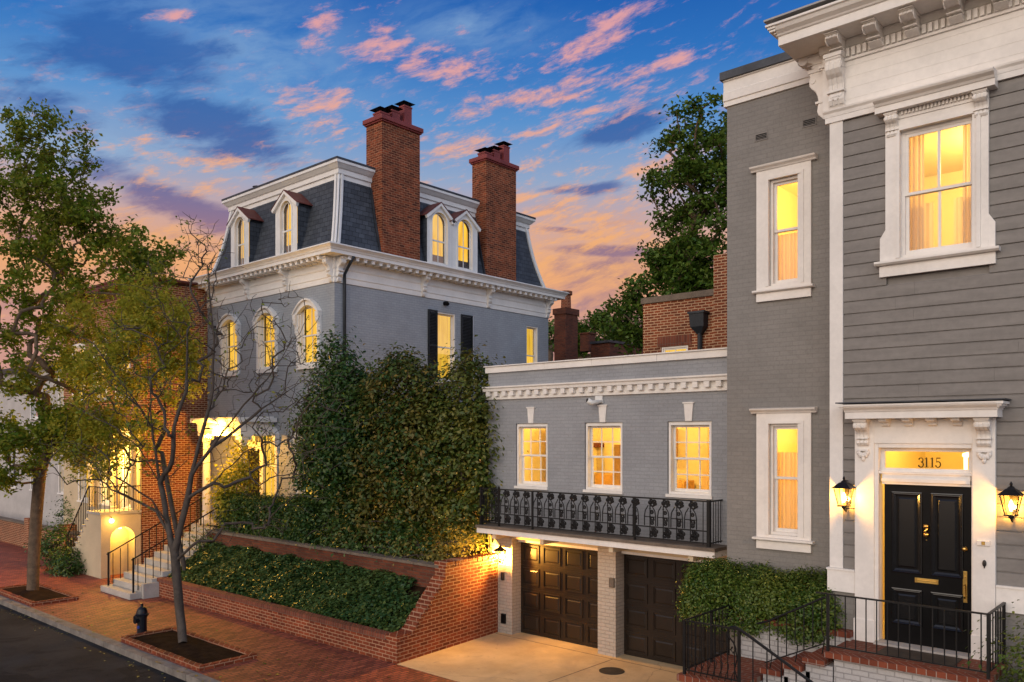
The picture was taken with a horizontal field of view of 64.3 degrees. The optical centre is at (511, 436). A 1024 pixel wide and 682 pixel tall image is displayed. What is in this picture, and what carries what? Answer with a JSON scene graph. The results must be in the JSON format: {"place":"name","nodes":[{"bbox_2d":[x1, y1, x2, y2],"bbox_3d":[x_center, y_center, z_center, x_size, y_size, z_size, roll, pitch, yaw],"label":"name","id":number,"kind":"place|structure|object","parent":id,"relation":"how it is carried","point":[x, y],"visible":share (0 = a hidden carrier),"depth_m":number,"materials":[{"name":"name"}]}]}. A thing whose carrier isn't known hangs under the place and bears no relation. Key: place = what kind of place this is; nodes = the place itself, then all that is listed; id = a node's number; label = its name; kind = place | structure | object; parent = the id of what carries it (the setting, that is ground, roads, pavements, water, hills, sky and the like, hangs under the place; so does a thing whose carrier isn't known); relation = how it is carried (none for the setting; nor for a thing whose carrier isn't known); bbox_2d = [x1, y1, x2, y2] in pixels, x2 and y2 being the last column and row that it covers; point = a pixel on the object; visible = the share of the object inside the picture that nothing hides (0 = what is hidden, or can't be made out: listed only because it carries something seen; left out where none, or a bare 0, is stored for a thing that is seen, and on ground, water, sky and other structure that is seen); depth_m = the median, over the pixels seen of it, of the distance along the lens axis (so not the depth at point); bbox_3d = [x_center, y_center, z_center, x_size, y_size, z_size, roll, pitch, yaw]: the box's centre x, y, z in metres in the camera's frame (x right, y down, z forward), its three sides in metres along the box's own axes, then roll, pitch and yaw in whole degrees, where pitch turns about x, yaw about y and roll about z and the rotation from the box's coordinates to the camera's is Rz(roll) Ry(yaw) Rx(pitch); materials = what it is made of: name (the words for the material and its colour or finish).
{"place":"outdoors","nodes":[
{"label":"outdoors","id":0,"kind":"place"},
{"bbox_2d":[0,360,130,526],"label":"white house","id":1,"kind":"structure","parent":0,"point":[16,505],"depth_m":37.45,"materials":[{"name":"paint"}]},
{"bbox_2d":[8,451,16,488],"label":"window","id":2,"kind":"structure","parent":1,"relation":"in","point":[14,487],"depth_m":39.08,"materials":[{"name":"white glass"}]},
{"bbox_2d":[29,448,35,490],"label":"window","id":3,"kind":"structure","parent":1,"relation":"in","point":[31,485],"depth_m":37.10,"materials":[{"name":"white glass"}]},
{"bbox_2d":[30,378,38,419],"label":"window","id":4,"kind":"structure","parent":1,"relation":"in","point":[31,415],"depth_m":37.11,"materials":[{"name":"white glass"}]},
{"bbox_2d":[57,455,63,494],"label":"window","id":5,"kind":"structure","parent":1,"relation":"in","point":[60,469],"depth_m":34.86,"materials":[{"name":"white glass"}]},
{"bbox_2d":[58,378,63,406],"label":"window","id":6,"kind":"structure","parent":1,"relation":"in","point":[62,392],"depth_m":34.86,"materials":[{"name":"white glass"}]},
{"bbox_2d":[0,604,185,681],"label":"road","id":7,"kind":"structure","parent":0,"point":[28,653],"depth_m":17.27,"materials":[{"name":"grey asphalt"}]},
{"bbox_2d":[57,273,305,563],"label":"brick row house","id":8,"kind":"structure","parent":0,"point":[149,487],"depth_m":28.35,"materials":[{"name":"red brick"}]},
{"bbox_2d":[72,343,84,399],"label":"window","id":9,"kind":"structure","parent":8,"relation":"in","point":[76,345],"depth_m":30.93,"materials":[{"name":"white glass"}]},
{"bbox_2d":[77,464,87,502],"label":"window","id":10,"kind":"structure","parent":8,"relation":"in","point":[82,491],"depth_m":30.76,"materials":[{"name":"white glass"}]},
{"bbox_2d":[93,341,107,400],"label":"window","id":11,"kind":"structure","parent":8,"relation":"in","point":[93,341],"depth_m":29.84,"materials":[{"name":"white glass"}]},
{"bbox_2d":[98,444,109,505],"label":"window","id":12,"kind":"structure","parent":8,"relation":"in","point":[106,501],"depth_m":29.41,"materials":[{"name":"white glass"}]},
{"bbox_2d":[121,434,130,508],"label":"window","id":13,"kind":"structure","parent":8,"relation":"in","point":[127,479],"depth_m":28.15,"materials":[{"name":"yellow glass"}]},
{"bbox_2d":[0,541,456,681],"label":"sidewalk","id":14,"kind":"structure","parent":0,"point":[110,620],"depth_m":19.02,"materials":[{"name":"brick"}]},
{"bbox_2d":[0,583,78,605],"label":"tree pit","id":15,"kind":"object","parent":14,"relation":"on","point":[44,594],"visible":0.93,"depth_m":23.23,"materials":[{"name":"red brick"}]},
{"bbox_2d":[0,97,187,590],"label":"street tree","id":16,"kind":"object","parent":15,"relation":"on","point":[76,215],"visible":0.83,"depth_m":23.23,"materials":[{"name":"green plant"}]},
{"bbox_2d":[0,516,79,554],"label":"garden wall","id":17,"kind":"structure","parent":14,"relation":"on","point":[14,531],"depth_m":34.19,"materials":[{"name":"red brick"}]},
{"bbox_2d":[23,515,75,565],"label":"shrub","id":18,"kind":"object","parent":14,"relation":"on","point":[46,543],"visible":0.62,"depth_m":28.88,"materials":[{"name":"green plant"}]},
{"bbox_2d":[46,491,77,529],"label":"shrub","id":19,"kind":"object","parent":14,"relation":"on","point":[61,512],"visible":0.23,"depth_m":31.40,"materials":[{"name":"green plant"}]},
{"bbox_2d":[40,540,86,577],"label":"shrub","id":20,"kind":"object","parent":14,"relation":"on","point":[74,565],"visible":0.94,"depth_m":27.09,"materials":[{"name":"green plant"}]},
{"bbox_2d":[71,508,141,578],"bbox_3d":[-13.937,3.530,27.730,3.000,2.140,1.330,0,0,42],"label":"front stoop","id":21,"kind":"object","parent":14,"relation":"on","point":[102,533],"visible":0.88,"depth_m":27.02,"materials":[{"name":"beige paint"}]},
{"bbox_2d":[67,485,140,554],"bbox_3d":[-13.948,3.013,27.781,2.944,2.764,1.267,0,0,42],"label":"stoop railing","id":22,"kind":"object","parent":21,"relation":"on","point":[88,503],"visible":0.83,"depth_m":27.13,"materials":[{"name":"metal"}]},
{"bbox_2d":[133,603,148,633],"bbox_3d":[-8.548,4.228,18.809,0.352,0.745,0.361,0,0,-24],"label":"fire hydrant","id":23,"kind":"object","parent":14,"relation":"on","point":[140,617],"visible":0.94,"depth_m":18.71,"materials":[{"name":"metal"}]},
{"bbox_2d":[101,525,215,599],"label":"entrance steps","id":24,"kind":"structure","parent":14,"relation":"on","point":[122,587],"depth_m":24.04,"materials":[{"name":"concrete"}]},
{"bbox_2d":[106,498,201,585],"bbox_3d":[-11.032,3.205,25.249,0.044,2.450,2.961,0,0,42],"label":"step railing","id":25,"kind":"object","parent":24,"relation":"on","point":[108,566],"visible":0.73,"depth_m":24.93,"materials":[{"name":"metal"}]},
{"bbox_2d":[131,507,218,592],"bbox_3d":[-9.776,3.205,24.133,0.044,2.450,2.961,0,0,42],"label":"step railing","id":26,"kind":"object","parent":24,"relation":"on","point":[132,559],"visible":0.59,"depth_m":23.50,"materials":[{"name":"metal"}]},
{"bbox_2d":[6,585,358,681],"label":"fallen leaves","id":27,"kind":"object","parent":14,"relation":"on","point":[154,656],"visible":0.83,"depth_m":18.17,"materials":[{"name":"brown plant"}]},
{"bbox_2d":[121,626,256,671],"bbox_3d":[-7.037,4.544,17.596,3.600,0.112,1.250,0,0,42],"label":"tree pit","id":28,"kind":"object","parent":14,"relation":"on","point":[197,652],"visible":0.95,"depth_m":17.31,"materials":[{"name":"brown soil"}]},
{"bbox_2d":[33,213,404,642],"bbox_3d":[-6.900,-0.222,18.166,8.614,9.639,4.339,0,0,4],"label":"bare tree","id":29,"kind":"object","parent":28,"relation":"on","point":[174,547],"visible":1,"depth_m":17.96,"materials":[{"name":"grey plant"}]},
{"bbox_2d":[157,577,391,660],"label":"retaining wall","id":30,"kind":"structure","parent":14,"relation":"on","point":[356,638],"depth_m":19.10,"materials":[{"name":"red brick"}]},
{"bbox_2d":[187,550,425,628],"bbox_3d":[-5.775,3.960,20.688,10.465,1.280,1.350,0,0,42],"label":"planting bed","id":31,"kind":"object","parent":14,"relation":"on","point":[414,588],"depth_m":18.43,"materials":[{"name":"soil"}]},
{"bbox_2d":[31,268,216,570],"bbox_3d":[-10.949,-0.344,22.644,5.153,8.515,2.983,0,0,14],"label":"golden tree","id":32,"kind":"object","parent":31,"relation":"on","point":[139,318],"visible":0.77,"depth_m":22.41,"materials":[{"name":"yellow plant"}]},
{"bbox_2d":[182,524,222,558],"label":"entrance shrub","id":33,"kind":"object","parent":31,"relation":"on","point":[200,545],"visible":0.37,"depth_m":24.06,"materials":[{"name":"green plant"}]},
{"bbox_2d":[167,541,419,631],"bbox_3d":[-5.793,3.624,20.683,10.144,1.134,1.346,0,0,42],"label":"ivy","id":34,"kind":"object","parent":31,"relation":"on","point":[275,568],"visible":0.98,"depth_m":19.94,"materials":[{"name":"green plant"}]},
{"bbox_2d":[386,552,497,663],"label":"retaining wall","id":35,"kind":"structure","parent":14,"relation":"on","point":[457,603],"depth_m":17.83,"materials":[{"name":"red brick"}]},
{"bbox_2d":[677,613,1007,681],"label":"porch","id":36,"kind":"object","parent":14,"relation":"on","point":[833,664],"visible":0.78,"depth_m":11.21,"materials":[{"name":"red brick"}]},
{"bbox_2d":[683,605,737,681],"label":"landing railing","id":37,"kind":"object","parent":36,"relation":"on","point":[688,667],"visible":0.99,"depth_m":11.78,"materials":[{"name":"metal"}]},
{"bbox_2d":[674,552,846,647],"bbox_3d":[3.978,2.578,12.987,2.952,1.296,1.576,0,0,42],"label":"hedge","id":38,"kind":"object","parent":36,"relation":"on","point":[760,592],"visible":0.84,"depth_m":12.61,"materials":[{"name":"green plant"}]},
{"bbox_2d":[727,626,812,681],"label":"handrail","id":39,"kind":"object","parent":36,"relation":"on","point":[738,658],"visible":1,"depth_m":11.09,"materials":[{"name":"metal"}]},
{"bbox_2d":[757,596,825,668],"bbox_3d":[3.901,2.754,11.424,0.982,1.155,0.030,0,0,42],"label":"stair railing","id":40,"kind":"object","parent":36,"relation":"on","point":[793,610],"visible":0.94,"depth_m":11.37,"materials":[{"name":"metal"}]},
{"bbox_2d":[816,591,1005,679],"bbox_3d":[5.255,2.525,10.818,2.100,0.790,0.927,0,0,42],"label":"porch railing","id":41,"kind":"object","parent":36,"relation":"on","point":[989,669],"visible":0.9,"depth_m":10.30,"materials":[{"name":"metal"}]},
{"bbox_2d":[877,646,961,665],"bbox_3d":[5.379,2.911,10.792,0.940,0.014,0.480,0,0,42],"label":"doormat","id":42,"kind":"object","parent":36,"relation":"on","point":[937,658],"visible":0.86,"depth_m":10.80,"materials":[{"name":"brown fabric"}]},
{"bbox_2d":[274,532,487,560],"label":"garden soil","id":43,"kind":"structure","parent":0,"point":[478,552],"depth_m":21.61,"materials":[{"name":"brown soil"}]},
{"bbox_2d":[194,430,270,532],"bbox_3d":[-8.442,1.433,24.858,2.300,3.276,2.015,0,0,42],"label":"entrance shrub","id":44,"kind":"object","parent":43,"relation":"on","point":[242,466],"visible":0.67,"depth_m":24.64,"materials":[{"name":"green plant"}]},
{"bbox_2d":[212,489,330,544],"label":"hedge","id":45,"kind":"object","parent":43,"relation":"on","point":[249,502],"visible":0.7,"depth_m":22.91,"materials":[{"name":"green plant"}]},
{"bbox_2d":[205,529,438,586],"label":"retaining wall","id":46,"kind":"structure","parent":43,"relation":"on","point":[422,572],"depth_m":20.24,"materials":[{"name":"red brick"}]},
{"bbox_2d":[262,319,393,547],"bbox_3d":[-4.770,0.015,22.580,4.916,6.644,3.473,0,0,42],"label":"garden shrub","id":47,"kind":"object","parent":43,"relation":"on","point":[319,475],"visible":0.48,"depth_m":21.75,"materials":[{"name":"green plant"}]},
{"bbox_2d":[291,496,440,561],"bbox_3d":[-3.580,2.302,20.654,5.391,1.673,2.393,0,0,42],"label":"shrub","id":48,"kind":"object","parent":43,"relation":"on","point":[323,536],"visible":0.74,"depth_m":20.23,"materials":[{"name":"green plant"}]},
{"bbox_2d":[314,342,464,554],"bbox_3d":[-2.933,0.328,21.010,4.517,5.506,3.415,0,0,42],"label":"garden shrub","id":49,"kind":"object","parent":43,"relation":"on","point":[388,454],"visible":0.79,"depth_m":20.19,"materials":[{"name":"green plant"}]},
{"bbox_2d":[188,100,603,530],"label":"mansard house","id":50,"kind":"structure","parent":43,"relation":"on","point":[384,247],"depth_m":26.56,"materials":[{"name":"grey brick"}]},
{"bbox_2d":[216,313,240,376],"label":"window","id":51,"kind":"structure","parent":50,"relation":"in","point":[234,356],"depth_m":28.26,"materials":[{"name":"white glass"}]},
{"bbox_2d":[190,416,276,530],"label":"portico","id":52,"kind":"structure","parent":50,"relation":"attached to","point":[213,431],"depth_m":26.53,"materials":[{"name":"stone"}]},
{"bbox_2d":[248,448,259,495],"bbox_3d":[-8.629,1.640,27.018,1.100,2.480,0.040,0,0,42],"label":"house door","id":53,"kind":"structure","parent":52,"relation":"in","point":[254,454],"depth_m":26.82,"materials":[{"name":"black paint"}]},
{"bbox_2d":[252,306,278,373],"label":"window","id":54,"kind":"structure","parent":50,"relation":"in","point":[260,361],"depth_m":26.74,"materials":[{"name":"white glass"}]},
{"bbox_2d":[252,425,278,495],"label":"window","id":55,"kind":"structure","parent":50,"relation":"in","point":[270,487],"depth_m":26.69,"materials":[{"name":"yellow glass"}]},
{"bbox_2d":[292,423,314,496],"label":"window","id":56,"kind":"structure","parent":50,"relation":"in","point":[293,439],"depth_m":25.23,"materials":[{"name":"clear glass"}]},
{"bbox_2d":[291,298,321,369],"bbox_3d":[-6.174,-3.133,24.963,1.380,2.145,0.450,0,0,42],"label":"window","id":57,"kind":"structure","parent":50,"relation":"in","point":[313,308],"depth_m":25.20,"materials":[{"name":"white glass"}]},
{"bbox_2d":[436,312,454,382],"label":"window","id":58,"kind":"structure","parent":50,"relation":"in","point":[446,321],"depth_m":27.78,"materials":[{"name":"yellow glass"}]},
{"bbox_2d":[526,326,537,362],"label":"window","id":59,"kind":"structure","parent":50,"relation":"in","point":[530,358],"depth_m":31.09,"materials":[{"name":"white glass"}]},
{"bbox_2d":[379,514,504,569],"bbox_3d":[-1.767,2.412,19.000,3.477,1.309,1.900,0,0,26],"label":"shrub","id":60,"kind":"object","parent":43,"relation":"on","point":[460,546],"visible":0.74,"depth_m":18.79,"materials":[{"name":"green plant"}]},
{"bbox_2d":[395,335,527,554],"bbox_3d":[-1.325,0.289,20.239,4.095,5.615,2.994,0,0,42],"label":"garden shrub","id":61,"kind":"object","parent":43,"relation":"on","point":[467,431],"visible":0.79,"depth_m":19.38,"materials":[{"name":"green plant"}]},
{"bbox_2d":[0,0,818,415],"label":"sky","id":62,"kind":"structure","parent":0,"point":[195,105],"materials":[{"name":"blue"}]},
{"bbox_2d":[398,632,682,681],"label":"driveway","id":63,"kind":"structure","parent":0,"point":[495,657],"depth_m":16.48,"materials":[{"name":"concrete"}]},
{"bbox_2d":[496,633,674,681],"bbox_3d":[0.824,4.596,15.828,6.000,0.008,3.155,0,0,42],"label":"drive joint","id":64,"kind":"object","parent":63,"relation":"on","point":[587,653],"visible":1,"depth_m":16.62,"materials":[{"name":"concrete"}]},
{"bbox_2d":[599,667,624,674],"bbox_3d":[1.951,4.588,15.947,0.500,0.010,0.500,0,0,42],"label":"drain cover","id":65,"kind":"object","parent":63,"relation":"on","point":[611,670],"visible":1,"depth_m":15.95,"materials":[{"name":"metal"}]},
{"label":"ground","id":66,"kind":"structure","parent":0,"visible":0},
{"bbox_2d":[0,595,220,681],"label":"kerb","id":67,"kind":"structure","parent":66,"relation":"on","point":[163,665],"depth_m":18.10,"materials":[{"name":"concrete"}]},
{"bbox_2d":[548,316,553,360],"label":"background tree","id":68,"kind":"object","parent":66,"relation":"on","point":[550,340],"visible":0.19,"depth_m":59.28,"materials":[{"name":"green plant"}]},
{"bbox_2d":[551,309,638,358],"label":"background tree","id":69,"kind":"object","parent":66,"relation":"on","point":[592,318],"visible":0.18,"depth_m":54.11,"materials":[{"name":"green plant"}]},
{"bbox_2d":[553,290,642,360],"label":"brick house","id":70,"kind":"structure","parent":66,"relation":"on","point":[566,315],"depth_m":40.92,"materials":[{"name":"brick"}]},
{"bbox_2d":[475,347,726,667],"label":"garage building","id":71,"kind":"structure","parent":66,"relation":"on","point":[655,424],"depth_m":17.18,"materials":[{"name":"grey brick"}]},
{"bbox_2d":[493,545,506,563],"bbox_3d":[-0.260,2.732,18.901,0.243,0.476,0.292,0,0,42],"label":"wall lantern","id":72,"kind":"object","parent":71,"relation":"attached to","point":[500,549],"depth_m":18.87,"materials":[{"name":"metal"}]},
{"bbox_2d":[514,407,547,489],"bbox_3d":[0.489,0.264,18.524,0.983,1.860,0.238,0,0,42],"label":"window","id":73,"kind":"structure","parent":71,"relation":"in","point":[521,483],"depth_m":18.64,"materials":[{"name":"white paint"}]},
{"bbox_2d":[518,539,597,647],"bbox_3d":[1.084,3.486,18.270,2.767,2.228,0.170,0,0,42],"label":"garage door","id":74,"kind":"structure","parent":71,"relation":"in","point":[559,582],"depth_m":18.31,"materials":[{"name":"paint"}]},
{"bbox_2d":[586,396,602,404],"bbox_3d":[1.733,-0.753,17.165,0.370,0.205,0.191,0,0,-12],"label":"security camera","id":75,"kind":"object","parent":71,"relation":"attached to","point":[598,399],"visible":1,"depth_m":17.09,"materials":[{"name":"white plastic"}]},
{"bbox_2d":[479,486,722,546],"bbox_3d":[1.609,1.583,17.067,5.844,0.903,0.550,0,0,42],"label":"balcony railing","id":76,"kind":"object","parent":71,"relation":"on","point":[667,533],"visible":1,"depth_m":16.58,"materials":[{"name":"metal"}]},
{"bbox_2d":[583,405,622,493],"bbox_3d":[1.968,0.264,17.209,1.010,1.860,0.238,0,0,42],"label":"window","id":77,"kind":"structure","parent":71,"relation":"in","point":[591,487],"depth_m":17.31,"materials":[{"name":"white paint"}]},
{"bbox_2d":[622,551,726,667],"bbox_3d":[3.277,3.486,16.321,2.889,2.228,0.170,0,0,42],"label":"garage door","id":78,"kind":"structure","parent":71,"relation":"in","point":[652,631],"depth_m":16.63,"materials":[{"name":"paint"}]},
{"bbox_2d":[665,402,712,498],"bbox_3d":[3.483,0.264,15.862,1.006,1.860,0.238,0,0,42],"label":"window","id":79,"kind":"structure","parent":71,"relation":"in","point":[699,493],"depth_m":15.90,"materials":[{"name":"white paint"}]},
{"bbox_2d":[588,86,726,354],"bbox_3d":[6.871,-4.094,31.178,7.088,17.387,5.407,0,0,20],"label":"background tree","id":80,"kind":"object","parent":66,"relation":"on","point":[683,262],"visible":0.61,"depth_m":30.15,"materials":[{"name":"green plant"}]},
{"bbox_2d":[641,253,726,353],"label":"brick rear house","id":81,"kind":"structure","parent":66,"relation":"on","point":[693,320],"depth_m":22.40,"materials":[{"name":"brick"}]},
{"bbox_2d":[662,345,687,351],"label":"window","id":82,"kind":"structure","parent":81,"relation":"in","point":[675,348],"depth_m":22.81,"materials":[{"name":"white paint"}]},
{"bbox_2d":[720,0,1023,681],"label":"clapboard house","id":83,"kind":"structure","parent":66,"relation":"on","point":[875,253],"depth_m":11.53,"materials":[{"name":"grey wood"}]},
{"bbox_2d":[749,152,817,302],"bbox_3d":[4.471,-3.362,13.340,1.096,2.256,0.342,0,0,42],"label":"window","id":84,"kind":"structure","parent":83,"relation":"in","point":[783,262],"depth_m":13.42,"materials":[{"name":"white paint"}]},
{"bbox_2d":[749,407,817,552],"bbox_3d":[4.471,0.694,13.340,1.096,2.328,0.342,0,0,42],"label":"window","id":85,"kind":"structure","parent":83,"relation":"in","point":[783,479],"depth_m":13.43,"materials":[{"name":"white paint"}]},
{"bbox_2d":[832,477,855,511],"bbox_3d":[4.776,0.832,11.713,0.270,0.529,0.305,0,0,42],"label":"wall lantern","id":86,"kind":"object","parent":83,"relation":"attached to","point":[845,485],"depth_m":11.69,"materials":[{"name":"metal"}]},
{"bbox_2d":[881,448,970,473],"bbox_3d":[5.701,0.327,11.225,1.171,0.335,0.045,0,0,42],"label":"transom window","id":87,"kind":"structure","parent":83,"relation":"in","point":[883,450],"depth_m":11.21,"materials":[{"name":"white paint"}]},
{"bbox_2d":[884,484,970,652],"bbox_3d":[5.696,1.782,11.203,1.105,2.213,0.116,0,0,42],"label":"front door","id":88,"kind":"structure","parent":83,"relation":"in","point":[927,529],"depth_m":11.20,"materials":[{"name":"black paint"}]},
{"bbox_2d":[872,66,1000,277],"bbox_3d":[5.784,-3.488,11.095,1.536,2.495,0.670,0,0,42],"label":"window","id":89,"kind":"structure","parent":83,"relation":"in","point":[907,247],"depth_m":11.08,"materials":[{"name":"white paint"}]},
{"bbox_2d":[997,482,1023,521],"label":"wall lantern","id":90,"kind":"object","parent":83,"relation":"attached to","point":[1012,492],"depth_m":10.31,"materials":[{"name":"metal"}]},
{"bbox_2d":[957,599,1023,681],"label":"porch shrub","id":91,"kind":"object","parent":66,"relation":"on","point":[1013,671],"visible":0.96,"depth_m":9.88,"materials":[{"name":"green plant"}]}
]}

